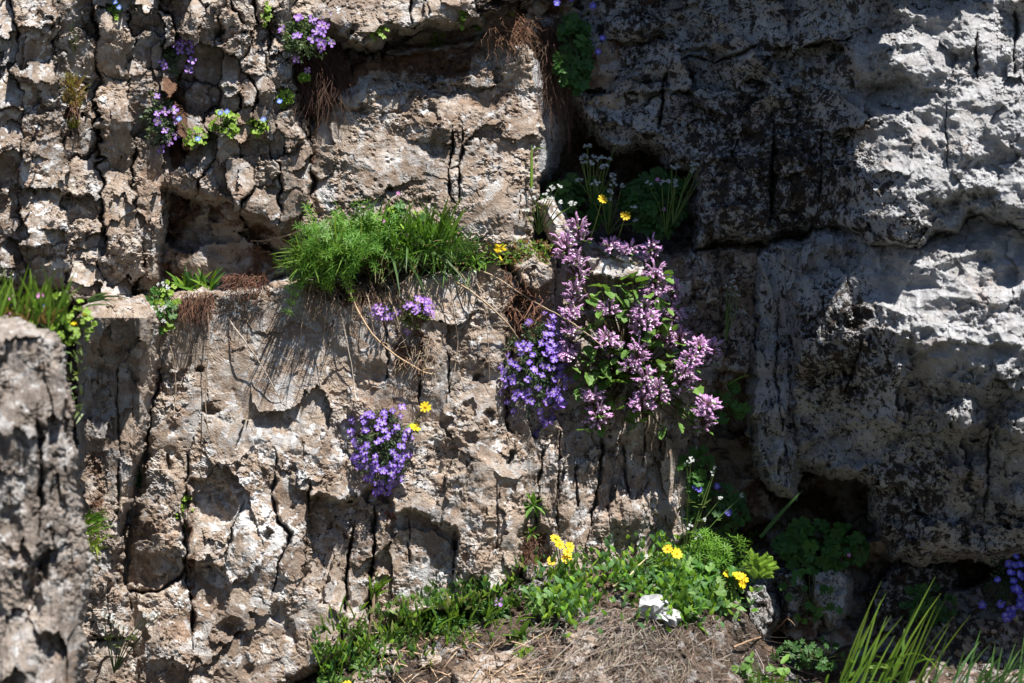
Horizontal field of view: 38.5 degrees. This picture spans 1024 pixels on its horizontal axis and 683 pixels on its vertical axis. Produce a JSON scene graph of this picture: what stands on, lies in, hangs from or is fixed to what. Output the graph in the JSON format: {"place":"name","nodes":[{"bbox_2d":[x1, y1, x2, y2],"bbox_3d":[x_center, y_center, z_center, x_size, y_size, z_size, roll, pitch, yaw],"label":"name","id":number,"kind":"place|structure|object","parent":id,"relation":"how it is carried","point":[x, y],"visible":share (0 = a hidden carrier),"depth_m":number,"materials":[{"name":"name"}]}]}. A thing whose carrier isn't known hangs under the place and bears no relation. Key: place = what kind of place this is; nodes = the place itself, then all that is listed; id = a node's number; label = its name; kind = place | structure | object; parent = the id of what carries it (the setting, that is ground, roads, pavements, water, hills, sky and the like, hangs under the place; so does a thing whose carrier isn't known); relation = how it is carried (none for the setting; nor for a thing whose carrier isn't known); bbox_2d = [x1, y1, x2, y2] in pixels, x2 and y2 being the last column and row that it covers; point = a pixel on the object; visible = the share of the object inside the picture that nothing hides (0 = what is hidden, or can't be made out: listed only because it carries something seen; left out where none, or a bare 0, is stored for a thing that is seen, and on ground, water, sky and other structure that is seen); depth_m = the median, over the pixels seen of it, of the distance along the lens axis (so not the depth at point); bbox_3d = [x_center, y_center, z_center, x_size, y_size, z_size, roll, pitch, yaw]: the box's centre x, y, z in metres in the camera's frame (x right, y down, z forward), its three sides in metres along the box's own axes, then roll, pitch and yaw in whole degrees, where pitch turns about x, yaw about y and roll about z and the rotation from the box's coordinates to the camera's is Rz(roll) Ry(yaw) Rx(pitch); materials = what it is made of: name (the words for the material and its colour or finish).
{"place":"outdoors","nodes":[
{"label":"outdoors","id":0,"kind":"place"},
{"bbox_2d":[0,0,1023,654],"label":"cliff","id":1,"kind":"structure","parent":0,"point":[208,236],"depth_m":3.41,"materials":[{"name":"beige stone"}]},
{"bbox_2d":[0,0,314,304],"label":"shattered rock","id":2,"kind":"object","parent":1,"relation":"on","point":[62,185],"visible":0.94,"depth_m":3.18,"materials":[{"name":"stone"}]},
{"bbox_2d":[59,69,89,126],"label":"dry grass tuft","id":3,"kind":"object","parent":2,"relation":"on","point":[69,81],"visible":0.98,"depth_m":3.13,"materials":[{"name":"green plant"}]},
{"bbox_2d":[138,90,180,152],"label":"cushion plant","id":4,"kind":"object","parent":2,"relation":"on","point":[160,122],"visible":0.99,"depth_m":3.21,"materials":[{"name":"purple plant"}]},
{"bbox_2d":[157,29,189,82],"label":"cushion plant","id":5,"kind":"object","parent":2,"relation":"on","point":[169,50],"visible":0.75,"depth_m":3.22,"materials":[{"name":"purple plant"}]},
{"bbox_2d":[175,35,196,72],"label":"purple flower","id":6,"kind":"object","parent":2,"relation":"on","point":[187,49],"visible":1,"depth_m":3.20,"materials":[{"name":"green plant"}]},
{"bbox_2d":[176,116,208,149],"bbox_3d":[-0.694,-0.452,3.189,0.065,0.072,0.035,0,0,0],"label":"speedwell","id":7,"kind":"object","parent":2,"relation":"on","point":[196,139],"visible":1,"depth_m":3.19,"materials":[{"name":"green plant"}]},
{"bbox_2d":[208,109,239,138],"bbox_3d":[-0.626,-0.473,3.188,0.070,0.065,0.035,0,0,0],"label":"speedwell","id":8,"kind":"object","parent":2,"relation":"on","point":[229,121],"visible":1,"depth_m":3.19,"materials":[{"name":"green plant"}]},
{"bbox_2d":[246,117,269,137],"bbox_3d":[-0.557,-0.470,3.217,0.056,0.048,0.030,0,0,16],"label":"speedwell","id":9,"kind":"object","parent":2,"relation":"on","point":[260,128],"visible":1,"depth_m":3.21,"materials":[{"name":"green plant"}]},
{"bbox_2d":[275,89,294,108],"bbox_3d":[-0.497,-0.532,3.211,0.042,0.045,0.030,0,0,-25],"label":"speedwell","id":10,"kind":"object","parent":2,"relation":"on","point":[283,100],"visible":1,"depth_m":3.21,"materials":[{"name":"green plant"}]},
{"bbox_2d":[123,256,529,682],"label":"front wall rock","id":11,"kind":"object","parent":1,"relation":"attached to","point":[269,553],"visible":0.93,"depth_m":3.22,"materials":[{"name":"stone"}]},
{"bbox_2d":[174,292,216,331],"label":"hanging roots","id":12,"kind":"object","parent":11,"relation":"hanging from","point":[191,307],"visible":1,"depth_m":3.20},
{"bbox_2d":[166,264,225,290],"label":"dark green tuft","id":13,"kind":"object","parent":11,"relation":"on","point":[189,279],"visible":0.95,"depth_m":3.20,"materials":[{"name":"green plant"}]},
{"bbox_2d":[217,268,273,305],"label":"hanging roots","id":14,"kind":"object","parent":11,"relation":"hanging from","point":[246,286],"visible":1,"depth_m":3.20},
{"bbox_2d":[272,199,416,315],"bbox_3d":[-0.361,-0.183,3.171,0.323,0.261,0.152,0,0,0],"label":"bedstraw tuft","id":15,"kind":"object","parent":11,"relation":"on","point":[368,249],"visible":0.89,"depth_m":3.16,"materials":[{"name":"green plant"}]},
{"bbox_2d":[358,191,433,259],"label":"ledge herb","id":16,"kind":"object","parent":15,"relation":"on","point":[402,211],"visible":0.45,"depth_m":3.22,"materials":[{"name":"green plant"}]},
{"bbox_2d":[295,283,418,330],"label":"hanging roots","id":17,"kind":"object","parent":11,"relation":"hanging from","point":[320,298],"visible":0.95,"depth_m":3.20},
{"bbox_2d":[368,571,391,599],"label":"crack grass","id":18,"kind":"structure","parent":11,"relation":"on","point":[377,589],"depth_m":3.23,"materials":[{"name":"green plant"}]},
{"bbox_2d":[347,403,414,496],"bbox_3d":[-0.287,0.238,3.189,0.147,0.205,0.076,0,0,0],"label":"cushion plant","id":19,"kind":"object","parent":11,"relation":"attached to","point":[385,470],"visible":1,"depth_m":3.18,"materials":[{"name":"purple plant"}]},
{"bbox_2d":[369,303,400,320],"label":"cushion plant","id":20,"kind":"object","parent":11,"relation":"attached to","point":[379,313],"visible":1,"depth_m":3.18,"materials":[{"name":"purple plant"}]},
{"bbox_2d":[342,276,434,374],"bbox_3d":[-0.296,-0.062,3.215,0.272,0.271,0.099,0,0,28],"label":"dry twig","id":21,"kind":"object","parent":11,"relation":"attached to","point":[372,334],"visible":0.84,"depth_m":3.18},
{"bbox_2d":[326,195,475,317],"bbox_3d":[-0.244,-0.179,3.167,0.342,0.278,0.159,0,0,0],"label":"grass tuft","id":22,"kind":"object","parent":11,"relation":"on","point":[441,227],"visible":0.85,"depth_m":3.18,"materials":[{"name":"green plant"}]},
{"bbox_2d":[270,217,353,280],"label":"thin grass","id":23,"kind":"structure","parent":22,"relation":"attached to","point":[292,250],"depth_m":3.13,"materials":[{"name":"green plant"}]},
{"bbox_2d":[383,333,444,389],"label":"dry tuft","id":24,"kind":"object","parent":11,"relation":"attached to","point":[420,360],"visible":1,"depth_m":3.20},
{"bbox_2d":[398,295,435,334],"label":"cushion plant","id":25,"kind":"object","parent":11,"relation":"attached to","point":[417,309],"visible":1,"depth_m":3.17,"materials":[{"name":"purple plant"}]},
{"bbox_2d":[415,221,494,289],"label":"grass tuft","id":26,"kind":"object","parent":11,"relation":"on","point":[459,259],"visible":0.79,"depth_m":3.21,"materials":[{"name":"green plant"}]},
{"bbox_2d":[385,259,602,346],"bbox_3d":[-0.066,-0.095,3.250,0.564,0.212,0.049,0,0,19],"label":"dry twig","id":27,"kind":"object","parent":11,"relation":"attached to","point":[516,291],"visible":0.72,"depth_m":3.23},
{"bbox_2d":[494,263,561,337],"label":"hanging roots","id":28,"kind":"object","parent":11,"relation":"hanging from","point":[526,292],"visible":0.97,"depth_m":3.23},
{"bbox_2d":[508,247,557,294],"bbox_3d":[0.051,-0.158,3.283,0.130,0.116,0.152,0,0,0],"label":"stone","id":29,"kind":"object","parent":11,"relation":"on","point":[539,271],"visible":0.69,"depth_m":3.23,"materials":[{"name":"stone"}]},
{"bbox_2d":[519,532,547,573],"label":"hanging roots","id":30,"kind":"object","parent":11,"relation":"hanging from","point":[530,551],"visible":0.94,"depth_m":3.22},
{"bbox_2d":[291,0,532,52],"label":"ledge rock","id":31,"kind":"object","parent":1,"relation":"attached to","point":[353,23],"visible":0.89,"depth_m":3.20,"materials":[{"name":"beige stone"}]},
{"bbox_2d":[278,13,335,72],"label":"cushion plant","id":32,"kind":"object","parent":31,"relation":"attached to","point":[320,31],"visible":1,"depth_m":3.17,"materials":[{"name":"purple plant"}]},
{"bbox_2d":[292,51,358,137],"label":"hanging roots","id":33,"kind":"object","parent":31,"relation":"hanging from","point":[321,74],"visible":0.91,"depth_m":3.25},
{"bbox_2d":[477,9,546,66],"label":"hanging roots","id":34,"kind":"object","parent":31,"relation":"hanging from","point":[509,40],"visible":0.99,"depth_m":3.24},
{"bbox_2d":[296,32,546,263],"bbox_3d":[-0.212,-0.452,3.323,0.595,0.553,0.215,0,0,0],"label":"wall rock","id":35,"kind":"object","parent":1,"relation":"attached to","point":[455,122],"depth_m":3.25,"materials":[{"name":"stone"}]},
{"bbox_2d":[532,21,583,149],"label":"hanging roots","id":36,"kind":"object","parent":1,"relation":"hanging from","point":[546,53],"visible":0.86,"depth_m":3.33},
{"bbox_2d":[552,0,605,96],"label":"shade geranium","id":37,"kind":"object","parent":1,"relation":"on","point":[576,72],"visible":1,"depth_m":3.29,"materials":[{"name":"green plant"}]},
{"bbox_2d":[585,247,651,283],"bbox_3d":[0.236,-0.174,3.292,0.172,0.102,0.161,0,0,0],"label":"stone","id":38,"kind":"object","parent":1,"relation":"on","point":[606,268],"visible":0.61,"depth_m":3.23,"materials":[{"name":"stone"}]},
{"bbox_2d":[670,149,703,223],"bbox_3d":[0.398,-0.350,3.291,0.090,0.166,0.036,0,0,24],"label":"white umbel","id":39,"kind":"object","parent":1,"relation":"on","point":[684,188],"visible":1,"depth_m":3.30,"materials":[{"name":"green plant"}]},
{"bbox_2d":[676,445,715,500],"bbox_3d":[0.413,0.294,3.273,0.091,0.127,0.035,0,0,0],"label":"shade clover","id":40,"kind":"object","parent":1,"relation":"attached to","point":[698,475],"visible":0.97,"depth_m":3.27,"materials":[{"name":"green plant"}]},
{"bbox_2d":[744,236,803,500],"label":"narrow slab","id":41,"kind":"structure","parent":1,"relation":"attached to","point":[769,431],"depth_m":3.28,"materials":[{"name":"grey stone"}]},
{"bbox_2d":[529,56,567,183],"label":"side slab","id":42,"kind":"structure","parent":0,"point":[548,160],"depth_m":3.35,"materials":[{"name":"grey stone"}]},
{"bbox_2d":[295,548,1023,682],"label":"ground","id":43,"kind":"structure","parent":0,"point":[972,589],"depth_m":3.18,"materials":[{"name":"soil"}]},
{"bbox_2d":[0,315,94,682],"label":"boulder","id":44,"kind":"object","parent":43,"relation":"on","point":[47,559],"visible":1,"depth_m":2.58,"materials":[{"name":"stone"}]},
{"bbox_2d":[0,265,79,329],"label":"meadow tuft","id":45,"kind":"object","parent":44,"relation":"on","point":[22,312],"visible":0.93,"depth_m":2.73,"materials":[{"name":"green plant"}]},
{"bbox_2d":[6,292,96,345],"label":"meadow herb","id":46,"kind":"object","parent":44,"relation":"on","point":[62,334],"visible":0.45,"depth_m":2.78,"materials":[{"name":"green plant"}]},
{"bbox_2d":[80,582,133,682],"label":"corner stone","id":47,"kind":"object","parent":43,"relation":"on","point":[98,667],"visible":0.69,"depth_m":3.19,"materials":[{"name":"beige stone"}]},
{"bbox_2d":[75,294,161,594],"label":"split block","id":48,"kind":"structure","parent":47,"relation":"on","point":[118,381],"depth_m":3.15,"materials":[{"name":"beige stone"}]},
{"bbox_2d":[65,333,86,423],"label":"hanging weed","id":49,"kind":"object","parent":48,"relation":"hanging from","point":[80,352],"visible":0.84,"depth_m":2.89,"materials":[{"name":"green plant"}]},
{"bbox_2d":[83,508,117,564],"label":"crevice grass","id":50,"kind":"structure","parent":48,"relation":"on","point":[95,519],"depth_m":2.97,"materials":[{"name":"green plant"}]},
{"bbox_2d":[145,279,180,334],"bbox_3d":[-0.760,-0.074,3.178,0.080,0.122,0.049,0,0,0],"label":"white bittercress","id":51,"kind":"object","parent":48,"relation":"on","point":[166,301],"visible":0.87,"depth_m":3.18,"materials":[{"name":"green plant"}]},
{"bbox_2d":[101,611,160,672],"bbox_3d":[-0.802,0.634,3.072,0.121,0.142,0.055,0,0,23],"label":"white umbel","id":52,"kind":"object","parent":43,"relation":"on","point":[115,667],"visible":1,"depth_m":3.08,"materials":[{"name":"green plant"}]},
{"bbox_2d":[349,666,390,682],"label":"stone","id":53,"kind":"object","parent":43,"relation":"on","point":[386,679],"visible":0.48,"depth_m":3.13,"materials":[{"name":"stone"}]},
{"bbox_2d":[309,592,533,674],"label":"ground grass","id":54,"kind":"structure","parent":43,"relation":"on","point":[488,610],"depth_m":3.14,"materials":[{"name":"green plant"}]},
{"bbox_2d":[319,556,527,673],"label":"ground herbs","id":55,"kind":"object","parent":43,"relation":"on","point":[451,602],"visible":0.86,"depth_m":3.17,"materials":[{"name":"green plant"}]},
{"bbox_2d":[310,574,541,682],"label":"ground herbs","id":56,"kind":"object","parent":43,"relation":"on","point":[434,596],"visible":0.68,"depth_m":3.18,"materials":[{"name":"green plant"}]},
{"bbox_2d":[416,647,441,668],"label":"stone","id":57,"kind":"object","parent":43,"relation":"on","point":[427,657],"visible":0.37,"depth_m":3.13,"materials":[{"name":"stone"}]},
{"bbox_2d":[426,616,470,636],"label":"ground weed","id":58,"kind":"object","parent":43,"relation":"on","point":[430,624],"visible":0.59,"depth_m":3.20,"materials":[{"name":"green plant"}]},
{"bbox_2d":[329,616,586,682],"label":"straw","id":59,"kind":"object","parent":43,"relation":"on","point":[489,675],"visible":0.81,"depth_m":3.08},
{"bbox_2d":[450,649,540,682],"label":"stone","id":60,"kind":"object","parent":43,"relation":"on","point":[484,660],"visible":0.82,"depth_m":3.01,"materials":[{"name":"stone"}]},
{"bbox_2d":[501,619,537,646],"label":"broadleaf weed","id":61,"kind":"object","parent":43,"relation":"on","point":[523,628],"visible":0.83,"depth_m":3.08,"materials":[{"name":"green plant"}]},
{"bbox_2d":[531,587,567,626],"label":"ground weed","id":62,"kind":"object","parent":43,"relation":"on","point":[541,598],"visible":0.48,"depth_m":3.12,"materials":[{"name":"green plant"}]},
{"bbox_2d":[547,534,576,589],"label":"yellow daisy","id":63,"kind":"object","parent":43,"relation":"on","point":[560,545],"visible":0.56,"depth_m":3.16,"materials":[{"name":"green plant"}]},
{"bbox_2d":[559,627,599,668],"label":"stone","id":64,"kind":"object","parent":43,"relation":"on","point":[578,655],"visible":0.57,"depth_m":2.99,"materials":[{"name":"stone"}]},
{"bbox_2d":[575,661,613,682],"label":"stone","id":65,"kind":"object","parent":43,"relation":"on","point":[580,674],"visible":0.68,"depth_m":2.89,"materials":[{"name":"stone"}]},
{"bbox_2d":[505,240,761,579],"bbox_3d":[0.297,0.168,3.333,0.661,0.810,0.247,0,0,-6],"label":"shaded wall rock","id":66,"kind":"object","parent":43,"relation":"on","point":[593,488],"visible":0.63,"depth_m":3.27,"materials":[{"name":"beige stone"}]},
{"bbox_2d":[463,238,553,264],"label":"ledge moss","id":67,"kind":"object","parent":66,"relation":"on","point":[541,254],"visible":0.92,"depth_m":3.23,"materials":[{"name":"green plant"}]},
{"bbox_2d":[498,311,574,427],"bbox_3d":[0.054,0.061,3.211,0.170,0.256,0.071,0,0,0],"label":"cushion plant","id":68,"kind":"object","parent":66,"relation":"attached to","point":[539,375],"visible":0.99,"depth_m":3.21,"materials":[{"name":"purple plant"}]},
{"bbox_2d":[522,184,576,234],"bbox_3d":[0.084,-0.292,3.234,0.121,0.109,0.046,0,0,16],"label":"white umbel","id":69,"kind":"object","parent":66,"relation":"on","point":[540,229],"visible":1,"depth_m":3.24,"materials":[{"name":"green plant"}]},
{"bbox_2d":[536,193,582,248],"bbox_3d":[0.107,-0.276,3.311,0.107,0.137,0.167,0,0,0],"label":"pale splinter","id":70,"kind":"object","parent":66,"relation":"on","point":[557,226],"visible":0.67,"depth_m":3.28,"materials":[{"name":"stone"}]},
{"bbox_2d":[537,172,612,234],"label":"shade geranium","id":71,"kind":"object","parent":66,"relation":"on","point":[572,190],"visible":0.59,"depth_m":3.35,"materials":[{"name":"green plant"}]},
{"bbox_2d":[579,140,617,206],"bbox_3d":[0.195,-0.376,3.317,0.078,0.165,0.066,0,0,30],"label":"white umbel","id":72,"kind":"object","parent":71,"relation":"on","point":[600,166],"visible":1,"depth_m":3.32,"materials":[{"name":"green plant"}]},
{"bbox_2d":[575,175,637,234],"bbox_3d":[0.212,-0.308,3.282,0.118,0.130,0.088,0,0,-32],"label":"white umbel","id":73,"kind":"object","parent":66,"relation":"on","point":[608,231],"visible":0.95,"depth_m":3.29,"materials":[{"name":"green plant"}]},
{"bbox_2d":[549,211,723,439],"bbox_3d":[0.273,-0.036,3.201,0.383,0.500,0.164,0,0,0],"label":"pink clump","id":74,"kind":"object","parent":66,"relation":"on","point":[629,368],"visible":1,"depth_m":3.19,"materials":[{"name":"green plant"}]},
{"bbox_2d":[617,166,689,239],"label":"shade geranium","id":75,"kind":"object","parent":66,"relation":"on","point":[647,210],"visible":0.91,"depth_m":3.35,"materials":[{"name":"green plant"}]},
{"bbox_2d":[645,179,677,234],"bbox_3d":[0.347,-0.305,3.301,0.073,0.122,0.065,0,0,-44],"label":"white umbel","id":76,"kind":"object","parent":75,"relation":"on","point":[674,186],"visible":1,"depth_m":3.31,"materials":[{"name":"green plant"}]},
{"bbox_2d":[712,375,751,424],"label":"shade leaves","id":77,"kind":"object","parent":66,"relation":"on","point":[740,410],"visible":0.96,"depth_m":3.26,"materials":[{"name":"green plant"}]},
{"bbox_2d":[723,274,742,340],"bbox_3d":[0.493,-0.076,3.266,0.043,0.150,0.025,0,0,20],"label":"white umbel","id":78,"kind":"object","parent":66,"relation":"on","point":[726,319],"visible":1,"depth_m":3.27,"materials":[{"name":"green plant"}]},
{"bbox_2d":[520,526,763,638],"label":"ground herbs","id":79,"kind":"object","parent":43,"relation":"on","point":[668,584],"visible":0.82,"depth_m":3.13,"materials":[{"name":"green plant"}]},
{"bbox_2d":[740,549,778,579],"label":"fern sprig","id":80,"kind":"object","parent":79,"relation":"on","point":[762,563],"visible":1,"depth_m":3.15,"materials":[{"name":"green plant"}]},
{"bbox_2d":[493,606,835,682],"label":"straw","id":81,"kind":"object","parent":43,"relation":"on","point":[632,664],"visible":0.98,"depth_m":3.00,"materials":[{"name":"plant"}]},
{"bbox_2d":[639,594,681,626],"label":"stone","id":82,"kind":"object","parent":81,"relation":"on","point":[655,602],"visible":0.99,"depth_m":3.05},
{"bbox_2d":[660,587,709,634],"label":"broadleaf weed","id":83,"kind":"object","parent":43,"relation":"on","point":[683,595],"visible":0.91,"depth_m":3.06,"materials":[{"name":"green plant"}]},
{"bbox_2d":[643,556,743,612],"bbox_3d":[0.390,0.532,3.141,0.220,0.138,0.071,0,0,0],"label":"bottom weed","id":84,"kind":"object","parent":43,"relation":"on","point":[720,579],"visible":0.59,"depth_m":3.14,"materials":[{"name":"green plant"}]},
{"bbox_2d":[675,457,743,546],"bbox_3d":[0.438,0.365,3.248,0.151,0.222,0.046,0,0,7],"label":"white umbel","id":85,"kind":"object","parent":43,"relation":"on","point":[697,532],"visible":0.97,"depth_m":3.25,"materials":[{"name":"green plant"}]},
{"bbox_2d":[671,527,750,572],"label":"bedstraw tuft","id":86,"kind":"object","parent":43,"relation":"on","point":[722,552],"visible":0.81,"depth_m":3.19,"materials":[{"name":"green plant"}]},
{"bbox_2d":[683,482,751,542],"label":"shade herb","id":87,"kind":"object","parent":43,"relation":"on","point":[739,505],"visible":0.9,"depth_m":3.29,"materials":[{"name":"green plant"}]},
{"bbox_2d":[723,570,748,615],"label":"yellow daisy","id":88,"kind":"object","parent":43,"relation":"on","point":[742,578],"visible":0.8,"depth_m":3.14,"materials":[{"name":"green plant"}]},
{"bbox_2d":[731,651,789,682],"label":"bottom weed","id":89,"kind":"object","parent":43,"relation":"on","point":[745,667],"visible":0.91,"depth_m":3.05,"materials":[{"name":"green plant"}]},
{"bbox_2d":[740,578,782,641],"bbox_3d":[0.573,0.622,3.323,0.103,0.160,0.151,0,0,0],"label":"stone","id":90,"kind":"object","parent":43,"relation":"on","point":[766,603],"visible":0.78,"depth_m":3.27,"materials":[{"name":"grey stone"}]},
{"bbox_2d":[775,562,808,629],"bbox_3d":[0.652,0.595,3.367,0.095,0.182,0.142,0,0,0],"label":"stone","id":91,"kind":"object","parent":43,"relation":"on","point":[783,573],"visible":0.64,"depth_m":3.32,"materials":[{"name":"grey stone"}]},
{"bbox_2d":[748,669,857,682],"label":"tall grass","id":92,"kind":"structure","parent":43,"relation":"on","point":[772,680],"depth_m":2.94,"materials":[{"name":"green plant"}]},
{"bbox_2d":[779,568,842,623],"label":"shade leaves","id":93,"kind":"object","parent":43,"relation":"on","point":[800,572],"visible":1,"depth_m":3.26,"materials":[{"name":"green plant"}]},
{"bbox_2d":[769,636,865,671],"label":"shade leaves","id":94,"kind":"object","parent":43,"relation":"on","point":[821,664],"visible":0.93,"depth_m":3.24,"materials":[{"name":"green plant"}]},
{"bbox_2d":[808,558,854,631],"bbox_3d":[0.742,0.592,3.374,0.124,0.173,0.157,0,0,0],"label":"stone","id":95,"kind":"object","parent":43,"relation":"on","point":[841,583],"visible":0.66,"depth_m":3.32,"materials":[{"name":"grey stone"}]},
{"bbox_2d":[771,516,869,572],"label":"hollow geranium","id":96,"kind":"object","parent":95,"relation":"on","point":[800,545],"visible":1,"depth_m":3.31,"materials":[{"name":"green plant"}]},
{"bbox_2d":[839,579,969,682],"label":"tall grass","id":97,"kind":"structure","parent":43,"relation":"on","point":[867,659],"depth_m":2.90,"materials":[{"name":"green plant"}]},
{"bbox_2d":[789,214,1023,567],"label":"boulder","id":98,"kind":"object","parent":43,"relation":"on","point":[906,375],"visible":0.96,"depth_m":3.11,"materials":[{"name":"grey stone"}]},
{"bbox_2d":[555,0,1023,252],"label":"boulder","id":99,"kind":"object","parent":98,"relation":"on","point":[885,122],"visible":0.95,"depth_m":3.19,"materials":[{"name":"grey stone"}]},
{"bbox_2d":[865,560,962,634],"bbox_3d":[0.948,0.613,3.409,0.248,0.223,0.152,0,0,0],"label":"stone","id":100,"kind":"object","parent":43,"relation":"on","point":[895,579],"visible":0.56,"depth_m":3.35,"materials":[{"name":"grey stone"}]},
{"bbox_2d":[899,582,956,626],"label":"shade leaves","id":101,"kind":"object","parent":43,"relation":"on","point":[928,600],"visible":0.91,"depth_m":3.28,"materials":[{"name":"green plant"}]},
{"bbox_2d":[922,596,1023,682],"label":"gravel","id":102,"kind":"structure","parent":43,"relation":"on","point":[968,641],"depth_m":3.23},
{"bbox_2d":[931,630,1023,682],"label":"tall grass","id":103,"kind":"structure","parent":43,"relation":"on","point":[1005,672],"depth_m":2.91,"materials":[{"name":"green plant"}]},
{"bbox_2d":[978,553,1023,622],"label":"cushion plant","id":104,"kind":"object","parent":43,"relation":"on","point":[1009,579],"visible":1,"depth_m":3.17,"materials":[{"name":"purple plant"}]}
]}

